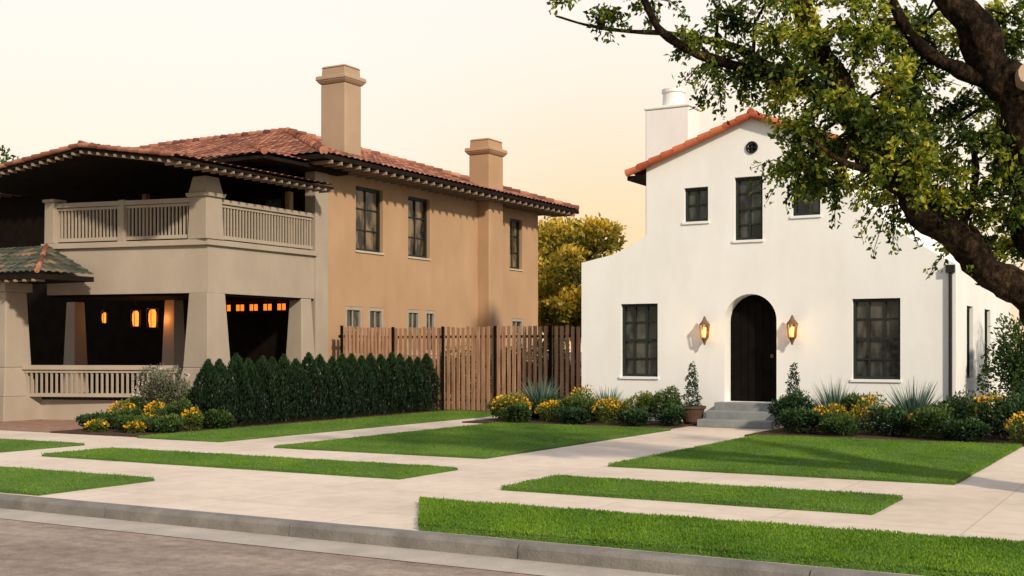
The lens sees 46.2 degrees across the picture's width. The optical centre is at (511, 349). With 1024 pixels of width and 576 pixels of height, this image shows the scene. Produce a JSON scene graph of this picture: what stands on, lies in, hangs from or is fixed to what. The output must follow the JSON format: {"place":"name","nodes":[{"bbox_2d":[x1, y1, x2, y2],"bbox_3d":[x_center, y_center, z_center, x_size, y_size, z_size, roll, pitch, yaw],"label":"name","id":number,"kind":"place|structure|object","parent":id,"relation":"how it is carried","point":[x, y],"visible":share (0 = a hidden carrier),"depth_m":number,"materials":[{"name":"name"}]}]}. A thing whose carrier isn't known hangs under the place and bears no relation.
{"place":"outdoors","nodes":[
{"label":"outdoors","id":0,"kind":"place"},
{"bbox_2d":[0,438,84,452],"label":"lawn","id":1,"kind":"structure","parent":0,"point":[9,445],"depth_m":19.73,"materials":[{"name":"green plant"}]},
{"bbox_2d":[0,420,86,431],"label":"brick path","id":2,"kind":"structure","parent":0,"point":[43,425],"depth_m":25.20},
{"bbox_2d":[0,466,154,495],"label":"lawn","id":3,"kind":"structure","parent":0,"point":[26,481],"depth_m":14.26,"materials":[{"name":"green plant"}]},
{"bbox_2d":[41,446,457,479],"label":"lawn","id":4,"kind":"structure","parent":0,"point":[382,470],"depth_m":16.55,"materials":[{"name":"green plant"}]},
{"bbox_2d":[0,518,540,575],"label":"road","id":5,"kind":"structure","parent":0,"point":[27,548],"depth_m":9.89,"materials":[{"name":"grey asphalt"}]},
{"bbox_2d":[0,508,680,575],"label":"gutter","id":6,"kind":"object","parent":5,"relation":"on","point":[457,559],"depth_m":10.44,"materials":[{"name":"concrete"}]},
{"bbox_2d":[274,422,670,458],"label":"lawn","id":7,"kind":"structure","parent":0,"point":[488,440],"depth_m":20.59,"materials":[{"name":"green plant"}]},
{"bbox_2d":[0,417,1023,575],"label":"pavement","id":8,"kind":"structure","parent":0,"point":[988,502],"depth_m":14.13,"materials":[{"name":"concrete"}]},
{"bbox_2d":[50,409,447,436],"bbox_3d":[-5.231,1.590,26.980,2.450,0.040,10.450,0,0,30],"label":"flower bed","id":9,"kind":"object","parent":8,"relation":"on","point":[116,432],"visible":0.25,"depth_m":24.18,"materials":[{"name":"brown soil"}]},
{"bbox_2d":[74,409,112,429],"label":"leafy shrub","id":10,"kind":"object","parent":9,"relation":"on","point":[82,419],"visible":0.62,"depth_m":23.50,"materials":[{"name":"green plant"}]},
{"bbox_2d":[83,418,109,431],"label":"flowering shrub","id":11,"kind":"object","parent":9,"relation":"on","point":[92,426],"visible":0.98,"depth_m":22.96,"materials":[{"name":"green plant"}]},
{"bbox_2d":[106,398,135,426],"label":"flowering shrub","id":12,"kind":"object","parent":9,"relation":"on","point":[115,408],"visible":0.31,"depth_m":24.36,"materials":[{"name":"yellow plant"}]},
{"bbox_2d":[106,405,144,429],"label":"leafy shrub","id":13,"kind":"object","parent":9,"relation":"on","point":[114,416],"visible":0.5,"depth_m":23.70,"materials":[{"name":"green plant"}]},
{"bbox_2d":[114,415,150,431],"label":"leafy shrub","id":14,"kind":"object","parent":9,"relation":"on","point":[123,420],"visible":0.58,"depth_m":22.74,"materials":[{"name":"green plant"}]},
{"bbox_2d":[122,420,146,432],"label":"flowering shrub","id":15,"kind":"object","parent":9,"relation":"on","point":[141,426],"visible":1,"depth_m":22.57,"materials":[{"name":"yellow plant"}]},
{"bbox_2d":[130,362,192,414],"bbox_3d":[-7.185,0.994,24.858,1.505,1.494,1.404,0,0,30],"label":"leafy shrub","id":16,"kind":"object","parent":9,"relation":"on","point":[154,387],"visible":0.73,"depth_m":24.54,"materials":[{"name":"green plant"}]},
{"bbox_2d":[144,413,185,432],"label":"leafy shrub","id":17,"kind":"object","parent":9,"relation":"on","point":[172,422],"visible":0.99,"depth_m":22.71,"materials":[{"name":"green plant"}]},
{"bbox_2d":[151,398,192,426],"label":"leafy shrub","id":18,"kind":"object","parent":9,"relation":"on","point":[178,408],"visible":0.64,"depth_m":23.65,"materials":[{"name":"green plant"}]},
{"bbox_2d":[181,405,204,429],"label":"flowering shrub","id":19,"kind":"object","parent":9,"relation":"on","point":[192,413],"visible":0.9,"depth_m":23.37,"materials":[{"name":"green plant"}]},
{"bbox_2d":[188,358,227,427],"bbox_3d":[-6.077,0.865,23.966,0.827,1.409,0.868,0,0,13],"label":"columnar evergreen","id":20,"kind":"object","parent":9,"relation":"on","point":[206,373],"visible":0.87,"depth_m":23.82,"materials":[{"name":"green plant"}]},
{"bbox_2d":[203,406,234,428],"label":"leafy shrub","id":21,"kind":"object","parent":9,"relation":"on","point":[228,418],"visible":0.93,"depth_m":23.76,"materials":[{"name":"green plant"}]},
{"bbox_2d":[201,358,239,425],"bbox_3d":[-5.936,0.863,24.365,0.858,1.411,0.853,0,0,-33],"label":"columnar evergreen","id":22,"kind":"object","parent":9,"relation":"on","point":[221,368],"visible":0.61,"depth_m":24.27,"materials":[{"name":"green plant"}]},
{"bbox_2d":[220,353,255,424],"bbox_3d":[-5.684,0.806,24.662,0.813,1.525,0.884,0,0,40],"label":"columnar evergreen","id":23,"kind":"object","parent":9,"relation":"on","point":[235,364],"visible":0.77,"depth_m":24.53,"materials":[{"name":"green plant"}]},
{"bbox_2d":[232,357,267,424],"bbox_3d":[-5.497,0.862,25.023,0.772,1.411,0.841,0,0,7],"label":"columnar evergreen","id":24,"kind":"object","parent":9,"relation":"on","point":[252,371],"visible":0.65,"depth_m":24.89,"materials":[{"name":"green plant"}]},
{"bbox_2d":[247,355,280,423],"bbox_3d":[-5.295,0.838,25.338,0.828,1.460,0.865,0,0,-17],"label":"columnar evergreen","id":25,"kind":"object","parent":9,"relation":"on","point":[262,362],"visible":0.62,"depth_m":25.21,"materials":[{"name":"green plant"}]},
{"bbox_2d":[253,356,291,422],"bbox_3d":[-5.135,0.852,25.712,0.874,1.433,0.846,0,0,-38],"label":"columnar evergreen","id":26,"kind":"object","parent":9,"relation":"on","point":[275,367],"visible":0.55,"depth_m":25.64,"materials":[{"name":"green plant"}]},
{"bbox_2d":[266,353,304,421],"bbox_3d":[-4.953,0.818,26.061,0.854,1.500,0.872,0,0,-33],"label":"columnar evergreen","id":27,"kind":"object","parent":9,"relation":"on","point":[284,361],"visible":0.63,"depth_m":25.96,"materials":[{"name":"green plant"}]},
{"bbox_2d":[280,358,313,420],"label":"columnar evergreen","id":28,"kind":"object","parent":9,"relation":"on","point":[297,367],"visible":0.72,"depth_m":26.31,"materials":[{"name":"green plant"}]},
{"bbox_2d":[291,351,326,420],"bbox_3d":[-4.538,0.804,26.740,0.803,1.532,0.820,0,0,29],"label":"columnar evergreen","id":29,"kind":"object","parent":9,"relation":"on","point":[308,360],"visible":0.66,"depth_m":26.61,"materials":[{"name":"green plant"}]},
{"bbox_2d":[306,353,336,418],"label":"columnar evergreen","id":30,"kind":"object","parent":9,"relation":"on","point":[322,365],"visible":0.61,"depth_m":26.96,"materials":[{"name":"green plant"}]},
{"bbox_2d":[314,356,349,417],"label":"columnar evergreen","id":31,"kind":"object","parent":9,"relation":"on","point":[331,363],"visible":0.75,"depth_m":27.27,"materials":[{"name":"green plant"}]},
{"bbox_2d":[328,353,361,417],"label":"columnar evergreen","id":32,"kind":"object","parent":9,"relation":"on","point":[343,362],"visible":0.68,"depth_m":27.65,"materials":[{"name":"green plant"}]},
{"bbox_2d":[335,353,369,415],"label":"columnar evergreen","id":33,"kind":"object","parent":9,"relation":"on","point":[353,362],"visible":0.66,"depth_m":28.01,"materials":[{"name":"green plant"}]},
{"bbox_2d":[348,355,377,415],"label":"columnar evergreen","id":34,"kind":"object","parent":9,"relation":"on","point":[362,363],"visible":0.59,"depth_m":28.37,"materials":[{"name":"green plant"}]},
{"bbox_2d":[356,352,387,414],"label":"columnar evergreen","id":35,"kind":"object","parent":9,"relation":"on","point":[370,359],"visible":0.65,"depth_m":28.71,"materials":[{"name":"green plant"}]},
{"bbox_2d":[366,354,397,413],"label":"columnar evergreen","id":36,"kind":"object","parent":9,"relation":"on","point":[382,361],"visible":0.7,"depth_m":29.04,"materials":[{"name":"green plant"}]},
{"bbox_2d":[377,351,406,413],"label":"columnar evergreen","id":37,"kind":"object","parent":9,"relation":"on","point":[391,359],"visible":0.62,"depth_m":29.34,"materials":[{"name":"green plant"}]},
{"bbox_2d":[386,353,415,411],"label":"columnar evergreen","id":38,"kind":"object","parent":9,"relation":"on","point":[406,369],"visible":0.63,"depth_m":29.72,"materials":[{"name":"green plant"}]},
{"bbox_2d":[396,355,425,411],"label":"columnar evergreen","id":39,"kind":"object","parent":9,"relation":"on","point":[416,373],"visible":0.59,"depth_m":30.06,"materials":[{"name":"green plant"}]},
{"bbox_2d":[405,357,433,410],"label":"columnar evergreen","id":40,"kind":"object","parent":9,"relation":"on","point":[418,362],"visible":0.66,"depth_m":30.41,"materials":[{"name":"green plant"}]},
{"bbox_2d":[413,353,442,410],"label":"columnar evergreen","id":41,"kind":"object","parent":9,"relation":"on","point":[432,373],"visible":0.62,"depth_m":30.75,"materials":[{"name":"green plant"}]},
{"bbox_2d":[137,410,501,441],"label":"lawn","id":42,"kind":"structure","parent":8,"relation":"on","point":[252,432],"depth_m":24.12,"materials":[{"name":"green plant"}]},
{"bbox_2d":[462,418,696,428],"bbox_3d":[1.537,1.590,26.039,4.750,0.040,2.300,0,0,30],"label":"flower bed","id":43,"kind":"object","parent":8,"relation":"on","point":[654,424],"visible":0.43,"depth_m":25.49,"materials":[{"name":"brown soil"}]},
{"bbox_2d":[489,389,531,419],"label":"flowering shrub","id":44,"kind":"object","parent":43,"relation":"on","point":[498,412],"visible":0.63,"depth_m":26.59,"materials":[{"name":"yellow plant"}]},
{"bbox_2d":[503,402,532,422],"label":"leafy shrub","id":45,"kind":"object","parent":43,"relation":"on","point":[521,411],"visible":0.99,"depth_m":25.88,"materials":[{"name":"green plant"}]},
{"bbox_2d":[513,373,567,418],"bbox_3d":[0.659,1.052,27.575,1.506,1.132,1.470,0,0,30],"label":"spiky shrub","id":46,"kind":"object","parent":43,"relation":"on","point":[536,396],"visible":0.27,"depth_m":27.48,"materials":[{"name":"green plant"}]},
{"bbox_2d":[534,399,560,421],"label":"flowering shrub","id":47,"kind":"object","parent":43,"relation":"on","point":[544,411],"visible":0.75,"depth_m":26.16,"materials":[{"name":"yellow plant"}]},
{"bbox_2d":[531,394,564,418],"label":"leafy shrub","id":48,"kind":"object","parent":43,"relation":"on","point":[546,399],"visible":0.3,"depth_m":26.86,"materials":[{"name":"green plant"}]},
{"bbox_2d":[556,406,590,424],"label":"leafy shrub","id":49,"kind":"object","parent":43,"relation":"on","point":[576,415],"visible":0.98,"depth_m":25.22,"materials":[{"name":"green plant"}]},
{"bbox_2d":[558,391,598,422],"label":"leafy shrub","id":50,"kind":"object","parent":43,"relation":"on","point":[587,403],"visible":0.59,"depth_m":25.76,"materials":[{"name":"green plant"}]},
{"bbox_2d":[590,396,625,423],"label":"flowering shrub","id":51,"kind":"object","parent":43,"relation":"on","point":[602,405],"visible":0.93,"depth_m":25.50,"materials":[{"name":"yellow plant"}]},
{"bbox_2d":[590,384,626,421],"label":"spiky shrub","id":52,"kind":"object","parent":43,"relation":"on","point":[606,396],"visible":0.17,"depth_m":26.56,"materials":[{"name":"green plant"}]},
{"bbox_2d":[616,405,651,426],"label":"leafy shrub","id":53,"kind":"object","parent":43,"relation":"on","point":[639,416],"visible":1,"depth_m":24.64,"materials":[{"name":"green plant"}]},
{"bbox_2d":[614,390,656,420],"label":"leafy shrub","id":54,"kind":"object","parent":43,"relation":"on","point":[640,399],"visible":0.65,"depth_m":25.39,"materials":[{"name":"green plant"}]},
{"bbox_2d":[643,385,684,423],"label":"leafy shrub","id":55,"kind":"object","parent":43,"relation":"on","point":[661,400],"visible":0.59,"depth_m":25.36,"materials":[{"name":"green plant"}]},
{"bbox_2d":[654,402,688,426],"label":"leafy shrub","id":56,"kind":"object","parent":43,"relation":"on","point":[673,413],"visible":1,"depth_m":24.54,"materials":[{"name":"green plant"}]},
{"bbox_2d":[680,361,705,423],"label":"potted plant","id":57,"kind":"object","parent":43,"relation":"on","point":[695,413],"visible":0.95,"depth_m":25.28,"materials":[{"name":"green plant"}]},
{"bbox_2d":[546,0,1023,325],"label":"shade tree","id":58,"kind":"object","parent":8,"relation":"on","point":[986,43],"visible":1,"depth_m":12.74,"materials":[{"name":"green plant"}]},
{"bbox_2d":[744,426,1023,446],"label":"flower bed","id":59,"kind":"object","parent":8,"relation":"on","point":[865,435],"visible":0.44,"depth_m":21.68,"materials":[{"name":"brown soil"}]},
{"bbox_2d":[766,387,816,431],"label":"leafy shrub","id":60,"kind":"object","parent":59,"relation":"on","point":[792,401],"visible":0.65,"depth_m":22.98,"materials":[{"name":"green plant"}]},
{"bbox_2d":[783,363,800,397],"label":"potted plant","id":61,"kind":"object","parent":59,"relation":"on","point":[790,384],"visible":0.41,"depth_m":24.08,"materials":[{"name":"green plant"}]},
{"bbox_2d":[776,405,819,434],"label":"leafy shrub","id":62,"kind":"object","parent":59,"relation":"on","point":[798,417],"visible":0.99,"depth_m":22.33,"materials":[{"name":"green plant"}]},
{"bbox_2d":[814,402,848,432],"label":"flowering shrub","id":63,"kind":"object","parent":59,"relation":"on","point":[834,406],"visible":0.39,"depth_m":22.51,"materials":[{"name":"yellow plant"}]},
{"bbox_2d":[807,374,858,428],"bbox_3d":[6.402,1.049,23.846,1.377,1.115,1.348,0,0,30],"label":"spiky shrub","id":64,"kind":"object","parent":59,"relation":"on","point":[832,398],"visible":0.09,"depth_m":23.76,"materials":[{"name":"green plant"}]},
{"bbox_2d":[818,411,861,435],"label":"leafy shrub","id":65,"kind":"object","parent":59,"relation":"on","point":[835,423],"visible":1,"depth_m":21.85,"materials":[{"name":"green plant"}]},
{"bbox_2d":[839,392,877,430],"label":"leafy shrub","id":66,"kind":"object","parent":59,"relation":"on","point":[848,401],"visible":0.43,"depth_m":23.23,"materials":[{"name":"green plant"}]},
{"bbox_2d":[846,391,891,434],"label":"flowering shrub","id":67,"kind":"object","parent":59,"relation":"on","point":[866,406],"visible":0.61,"depth_m":22.27,"materials":[{"name":"green plant"}]},
{"bbox_2d":[866,404,910,436],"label":"leafy shrub","id":68,"kind":"object","parent":59,"relation":"on","point":[897,416],"visible":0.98,"depth_m":21.69,"materials":[{"name":"green plant"}]},
{"bbox_2d":[881,380,945,432],"bbox_3d":[7.663,1.045,22.903,1.374,1.123,1.376,0,0,30],"label":"spiky shrub","id":69,"kind":"object","parent":59,"relation":"on","point":[910,404],"visible":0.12,"depth_m":22.75,"materials":[{"name":"green plant"}]},
{"bbox_2d":[909,404,954,439],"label":"leafy shrub","id":70,"kind":"object","parent":59,"relation":"on","point":[934,416],"visible":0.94,"depth_m":20.99,"materials":[{"name":"green plant"}]},
{"bbox_2d":[940,389,988,436],"bbox_3d":[8.047,1.206,21.499,1.028,1.000,0.990,0,0,30],"label":"leafy shrub","id":71,"kind":"object","parent":59,"relation":"on","point":[961,406],"visible":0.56,"depth_m":21.38,"materials":[{"name":"green plant"}]},
{"bbox_2d":[940,416,994,441],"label":"leafy shrub","id":72,"kind":"object","parent":59,"relation":"on","point":[972,427],"visible":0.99,"depth_m":20.47,"materials":[{"name":"green plant"}]},
{"bbox_2d":[964,390,1007,437],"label":"flowering shrub","id":73,"kind":"object","parent":59,"relation":"on","point":[991,397],"visible":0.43,"depth_m":21.26,"materials":[{"name":"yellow plant"}]},
{"bbox_2d":[982,393,1023,438],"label":"leafy shrub","id":74,"kind":"object","parent":59,"relation":"on","point":[1009,406],"visible":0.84,"depth_m":20.94,"materials":[{"name":"green plant"}]},
{"bbox_2d":[1000,411,1023,442],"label":"flowering shrub","id":75,"kind":"object","parent":59,"relation":"on","point":[1013,430],"visible":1,"depth_m":20.10,"materials":[{"name":"yellow plant"}]},
{"bbox_2d":[0,0,1023,352],"label":"sky","id":76,"kind":"structure","parent":0,"point":[566,106],"materials":[{"name":"beige"}]},
{"bbox_2d":[10,352,1023,575],"bbox_3d":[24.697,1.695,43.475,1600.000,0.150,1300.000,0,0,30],"label":"ground","id":77,"kind":"structure","parent":0,"point":[486,411],"depth_m":32.45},
{"bbox_2d":[0,64,578,421],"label":"tan house","id":78,"kind":"structure","parent":77,"relation":"on","point":[291,243],"depth_m":30.46,"materials":[{"name":"paint"}]},
{"bbox_2d":[146,299,158,329],"bbox_3d":[-8.675,-0.852,28.965,0.276,0.736,0.292,0,0,7],"label":"hanging lantern","id":79,"kind":"object","parent":78,"relation":"hanging from","point":[152,317],"visible":1,"depth_m":28.90,"materials":[{"name":"orange glass"}]},
{"bbox_2d":[223,200,242,242],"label":"balcony window","id":80,"kind":"structure","parent":78,"relation":"in","point":[232,200],"depth_m":31.09,"materials":[{"name":"black glass"}]},
{"bbox_2d":[252,196,284,246],"bbox_3d":[-6.192,-3.155,30.501,1.020,1.410,0.064,0,0,30],"label":"balcony window","id":81,"kind":"structure","parent":78,"relation":"in","point":[277,202],"depth_m":30.45,"materials":[{"name":"black glass"}]},
{"bbox_2d":[344,306,361,355],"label":"window","id":82,"kind":"structure","parent":78,"relation":"in","point":[353,315],"depth_m":31.34,"materials":[{"name":"grey glass"}]},
{"bbox_2d":[355,187,384,254],"bbox_3d":[-3.842,-3.412,31.855,0.220,1.735,1.260,0,0,30],"label":"window","id":83,"kind":"structure","parent":78,"relation":"in","point":[367,200],"depth_m":32.02,"materials":[{"name":"black glass"}]},
{"bbox_2d":[368,307,384,354],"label":"window","id":84,"kind":"structure","parent":78,"relation":"in","point":[375,315],"depth_m":32.18,"materials":[{"name":"grey glass"}]},
{"bbox_2d":[407,309,421,354],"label":"window","id":85,"kind":"structure","parent":78,"relation":"in","point":[413,316],"depth_m":33.64,"materials":[{"name":"grey glass"}]},
{"bbox_2d":[408,197,430,260],"bbox_3d":[-2.686,-3.412,33.890,0.220,1.735,1.140,0,0,30],"label":"window","id":86,"kind":"structure","parent":78,"relation":"in","point":[417,208],"depth_m":34.07,"materials":[{"name":"black glass"}]},
{"bbox_2d":[425,310,436,354],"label":"window","id":87,"kind":"structure","parent":78,"relation":"in","point":[430,316],"depth_m":34.42,"materials":[{"name":"grey glass"}]},
{"bbox_2d":[509,219,522,270],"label":"window","id":88,"kind":"structure","parent":78,"relation":"in","point":[514,224],"depth_m":38.93,"materials":[{"name":"black glass"}]},
{"bbox_2d":[338,325,393,408],"bbox_3d":[-3.733,0.500,30.873,0.130,2.200,2.260,0,0,30],"label":"timber fence","id":89,"kind":"object","parent":77,"relation":"on","point":[350,336],"visible":0.34,"depth_m":30.80,"materials":[{"name":"brown wood"}]},
{"bbox_2d":[426,342,480,406],"bbox_3d":[-1.811,0.671,33.527,1.800,1.884,1.764,0,0,30],"label":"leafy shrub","id":90,"kind":"object","parent":77,"relation":"on","point":[455,373],"visible":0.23,"depth_m":33.33,"materials":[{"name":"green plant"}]},
{"bbox_2d":[0,493,916,575],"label":"kerb","id":91,"kind":"structure","parent":77,"relation":"on","point":[648,561],"depth_m":10.20,"materials":[{"name":"concrete"}]},
{"bbox_2d":[391,325,581,410],"bbox_3d":[-0.408,0.500,30.358,6.360,2.200,0.130,0,0,30],"label":"timber fence","id":92,"kind":"object","parent":77,"relation":"on","point":[495,336],"visible":0.58,"depth_m":30.44,"materials":[{"name":"brown wood"}]},
{"bbox_2d":[485,344,537,394],"bbox_3d":[0.016,0.694,33.188,1.915,1.841,1.808,0,0,30],"label":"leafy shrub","id":93,"kind":"object","parent":77,"relation":"on","point":[511,370],"visible":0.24,"depth_m":32.91,"materials":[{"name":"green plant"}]},
{"bbox_2d":[522,334,581,396],"bbox_3d":[1.029,0.619,32.043,1.483,2.056,1.860,0,0,-16],"label":"leafy shrub","id":94,"kind":"object","parent":77,"relation":"on","point":[553,366],"visible":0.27,"depth_m":31.83,"materials":[{"name":"green plant"}]},
{"bbox_2d":[538,216,599,371],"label":"tree","id":95,"kind":"object","parent":77,"relation":"on","point":[539,243],"visible":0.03,"depth_m":49.99,"materials":[{"name":"green plant"}]},
{"bbox_2d":[538,212,626,391],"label":"tree","id":96,"kind":"object","parent":77,"relation":"on","point":[560,304],"visible":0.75,"depth_m":44.23,"materials":[{"name":"yellow plant"}]},
{"bbox_2d":[582,87,1009,428],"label":"white house","id":97,"kind":"structure","parent":77,"relation":"on","point":[732,260],"depth_m":25.59,"materials":[{"name":"paint"}]},
{"bbox_2d":[619,304,658,378],"bbox_3d":[2.860,-0.182,26.748,0.950,1.675,0.210,0,0,30],"label":"window","id":98,"kind":"structure","parent":97,"relation":"in","point":[639,321],"depth_m":26.83,"materials":[{"name":"black glass"}]},
{"bbox_2d":[682,187,708,224],"bbox_3d":[4.025,-3.123,26.086,0.610,0.795,0.210,0,0,30],"label":"window","id":99,"kind":"structure","parent":97,"relation":"in","point":[696,198],"depth_m":26.14,"materials":[{"name":"black glass"}]},
{"bbox_2d":[732,176,763,242],"bbox_3d":[5.047,-2.972,25.506,0.680,1.395,0.210,0,0,30],"label":"window","id":100,"kind":"structure","parent":97,"relation":"in","point":[749,209],"depth_m":25.58,"materials":[{"name":"black glass"}]},
{"bbox_2d":[731,295,776,401],"bbox_3d":[5.227,-0.028,25.741,1.120,2.283,0.133,0,0,30],"label":"door","id":101,"kind":"structure","parent":97,"relation":"in","point":[753,320],"depth_m":25.76,"materials":[{"name":"brown wood"}]},
{"bbox_2d":[786,315,797,344],"bbox_3d":[5.810,-0.410,24.829,0.272,0.620,0.231,0,0,-38],"label":"wall lantern","id":102,"kind":"object","parent":97,"relation":"attached to","point":[792,331],"depth_m":24.77,"materials":[{"name":"gold metal"}]},
{"bbox_2d":[790,184,821,218],"bbox_3d":[6.121,-3.103,24.896,0.650,0.755,0.210,0,0,30],"label":"window","id":103,"kind":"structure","parent":97,"relation":"in","point":[803,210],"depth_m":24.94,"materials":[{"name":"black glass"}]},
{"bbox_2d":[850,298,901,382],"bbox_3d":[7.356,-0.187,24.194,1.010,1.685,0.210,0,0,30],"label":"window","id":104,"kind":"structure","parent":97,"relation":"in","point":[876,322],"depth_m":24.27,"materials":[{"name":"black glass"}]},
{"bbox_2d":[967,306,969,377],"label":"window","id":105,"kind":"structure","parent":97,"relation":"in","point":[968,308],"depth_m":25.20,"materials":[{"name":"black glass"}]},
{"bbox_2d":[976,312,1023,428],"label":"tall shrub","id":106,"kind":"object","parent":77,"relation":"on","point":[1012,366],"visible":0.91,"depth_m":23.83,"materials":[{"name":"green plant"}]},
{"bbox_2d":[500,474,902,514],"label":"lawn","id":107,"kind":"structure","parent":0,"point":[841,501],"depth_m":12.95,"materials":[{"name":"green plant"}]},
{"bbox_2d":[417,496,1023,575],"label":"lawn","id":108,"kind":"structure","parent":0,"point":[900,552],"depth_m":9.80,"materials":[{"name":"green plant"}]},
{"bbox_2d":[608,434,1022,484],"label":"lawn","id":109,"kind":"structure","parent":0,"point":[953,462],"depth_m":17.11,"materials":[{"name":"green plant"}]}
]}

